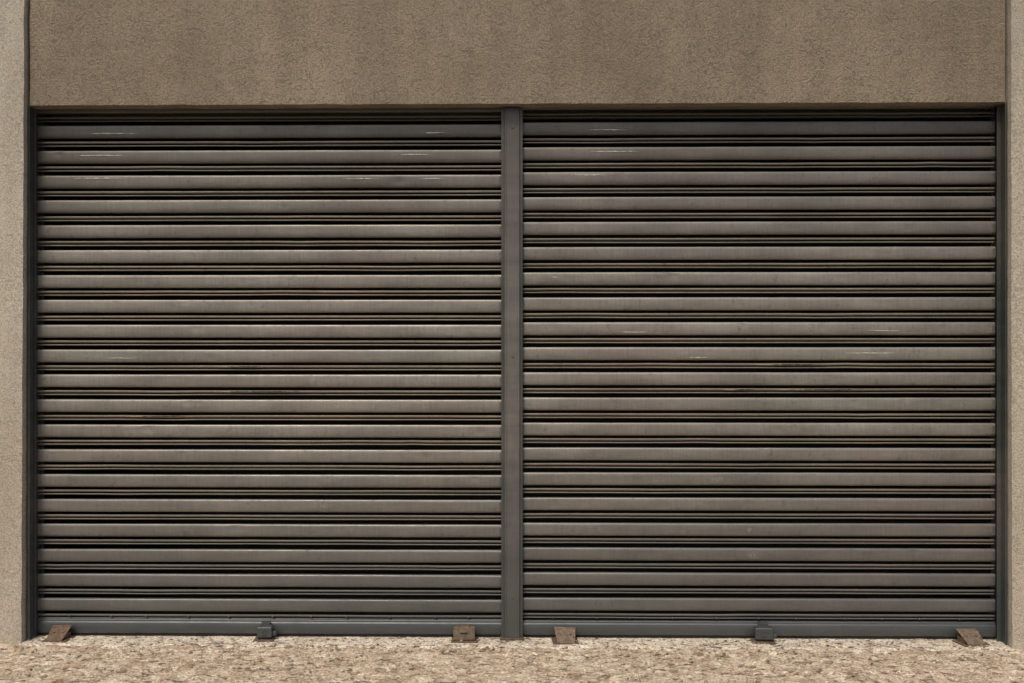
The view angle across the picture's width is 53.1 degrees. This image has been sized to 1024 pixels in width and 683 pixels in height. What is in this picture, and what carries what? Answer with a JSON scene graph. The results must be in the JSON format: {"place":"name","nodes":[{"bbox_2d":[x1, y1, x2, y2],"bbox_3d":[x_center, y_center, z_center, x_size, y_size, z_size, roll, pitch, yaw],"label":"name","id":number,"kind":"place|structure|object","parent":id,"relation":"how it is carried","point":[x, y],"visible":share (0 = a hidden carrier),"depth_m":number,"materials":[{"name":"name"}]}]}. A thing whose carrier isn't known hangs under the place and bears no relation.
{"place":"outdoors","nodes":[
{"label":"outdoors","id":0,"kind":"place"},
{"bbox_2d":[0,635,1023,682],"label":"pavement","id":1,"kind":"structure","parent":0,"point":[617,665],"depth_m":5.49,"materials":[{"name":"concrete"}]},
{"bbox_2d":[0,0,35,644],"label":"pillar","id":2,"kind":"structure","parent":1,"relation":"on","point":[14,61],"depth_m":5.88,"materials":[{"name":"paint"}]},
{"bbox_2d":[44,114,61,616],"bbox_3d":[-2.817,0.177,6.224,0.040,3.155,0.260,0,0,1],"label":"jamb lining","id":3,"kind":"object","parent":2,"relation":"attached to","point":[53,546],"visible":0.29,"depth_m":6.23,"materials":[{"name":"metal"}]},
{"bbox_2d":[7,635,1022,682],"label":"street grit","id":4,"kind":"object","parent":1,"relation":"on","point":[382,646],"visible":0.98,"depth_m":5.74,"materials":[{"name":"beige gravel"}]},
{"bbox_2d":[18,635,1013,650],"bbox_3d":[-0.001,1.745,5.927,5.660,0.033,0.337,0,0,1],"label":"threshold","id":5,"kind":"object","parent":1,"relation":"on","point":[787,643],"visible":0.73,"depth_m":5.89,"materials":[{"name":"concrete"}]},
{"bbox_2d":[42,625,75,642],"bbox_3d":[-2.635,1.695,5.955,0.144,0.073,0.120,0,0,7],"label":"shutter floor latch","id":6,"kind":"object","parent":5,"relation":"on","point":[59,633],"visible":1,"depth_m":5.95,"materials":[{"name":"metal"}]},
{"bbox_2d":[253,621,276,641],"bbox_3d":[-1.433,1.683,5.949,0.126,0.096,0.094,0,0,-3],"label":"shutter lock","id":7,"kind":"object","parent":5,"relation":"on","point":[266,632],"visible":1,"depth_m":5.92,"materials":[{"name":"metal"}]},
{"bbox_2d":[451,624,477,642],"bbox_3d":[-0.274,1.688,5.927,0.155,0.086,0.095,0,0,1],"label":"shutter floor latch","id":8,"kind":"object","parent":5,"relation":"on","point":[465,633],"visible":1,"depth_m":5.90,"materials":[{"name":"metal"}]},
{"bbox_2d":[500,107,523,639],"bbox_3d":[0.001,0.185,5.983,0.142,3.091,0.115,0,0,1],"label":"shutter post","id":9,"kind":"object","parent":5,"relation":"on","point":[511,373],"visible":1,"depth_m":5.95,"materials":[{"name":"metal"}]},
{"bbox_2d":[29,0,1004,120],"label":"lintel wall","id":10,"kind":"structure","parent":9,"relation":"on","point":[189,54],"depth_m":5.88,"materials":[{"name":"paint"}]},
{"bbox_2d":[28,106,500,640],"bbox_3d":[-1.429,0.157,5.987,2.753,3.148,0.170,0,0,1],"label":"rolling shutter","id":11,"kind":"object","parent":10,"relation":"attached to","point":[38,504],"visible":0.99,"depth_m":6.01,"materials":[{"name":"paint"}]},
{"bbox_2d":[523,103,1006,644],"bbox_3d":[1.439,0.151,5.944,2.774,3.161,0.170,0,0,1],"label":"rolling shutter","id":12,"kind":"object","parent":10,"relation":"attached to","point":[995,379],"visible":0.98,"depth_m":5.96,"materials":[{"name":"paint"}]},
{"bbox_2d":[551,627,578,644],"bbox_3d":[0.306,1.695,5.911,0.150,0.073,0.120,0,0,-3],"label":"shutter floor latch","id":13,"kind":"object","parent":5,"relation":"on","point":[565,635],"visible":1,"depth_m":5.90,"materials":[{"name":"metal"}]},
{"bbox_2d":[750,622,776,643],"bbox_3d":[1.452,1.680,5.906,0.144,0.102,0.094,0,0,6],"label":"shutter lock","id":14,"kind":"object","parent":5,"relation":"on","point":[763,633],"visible":1,"depth_m":5.88,"materials":[{"name":"paint"}]},
{"bbox_2d":[952,629,989,646],"bbox_3d":[2.633,1.695,5.878,0.162,0.076,0.120,0,0,-13],"label":"shutter floor latch","id":15,"kind":"object","parent":5,"relation":"on","point":[971,637],"visible":1,"depth_m":5.87,"materials":[{"name":"metal"}]},
{"bbox_2d":[994,0,1023,649],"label":"pillar","id":16,"kind":"structure","parent":1,"relation":"on","point":[1014,55],"depth_m":5.79,"materials":[{"name":"paint"}]},
{"bbox_2d":[972,109,990,620],"bbox_3d":[2.838,0.177,6.141,0.048,3.155,0.260,0,0,1],"label":"jamb lining","id":17,"kind":"object","parent":16,"relation":"attached to","point":[985,546],"visible":0.29,"depth_m":6.14,"materials":[{"name":"metal"}]},
{"bbox_2d":[62,591,971,620],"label":"interior floor","id":18,"kind":"structure","parent":0,"point":[499,597],"depth_m":6.69,"materials":[{"name":"metal"}]},
{"bbox_2d":[62,122,103,613],"bbox_3d":[-2.934,-1.005,6.789,0.090,5.520,0.890,0,0,1],"label":"interior side","id":19,"kind":"object","parent":18,"relation":"on","point":[82,546],"visible":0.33,"depth_m":6.88,"materials":[{"name":"metal"}]},
{"bbox_2d":[930,118,971,617],"bbox_3d":[2.956,-1.005,6.702,0.090,5.520,0.890,0,0,1],"label":"interior side","id":20,"kind":"object","parent":18,"relation":"on","point":[937,395],"visible":0.22,"depth_m":6.79,"materials":[{"name":"metal"}]},
{"label":"road","id":21,"kind":"structure","parent":0,"visible":0},
{"bbox_3d":[0.054,-1.038,9.655,14.000,5.647,4.690,0,0,1],"label":"rear wall","id":22,"kind":"object","parent":21,"relation":"on","visible":0},
{"bbox_2d":[104,118,929,592],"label":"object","id":23,"kind":"object","parent":22,"relation":"attached to","point":[530,368],"depth_m":7.20,"materials":[{"name":"metal"}]}
]}

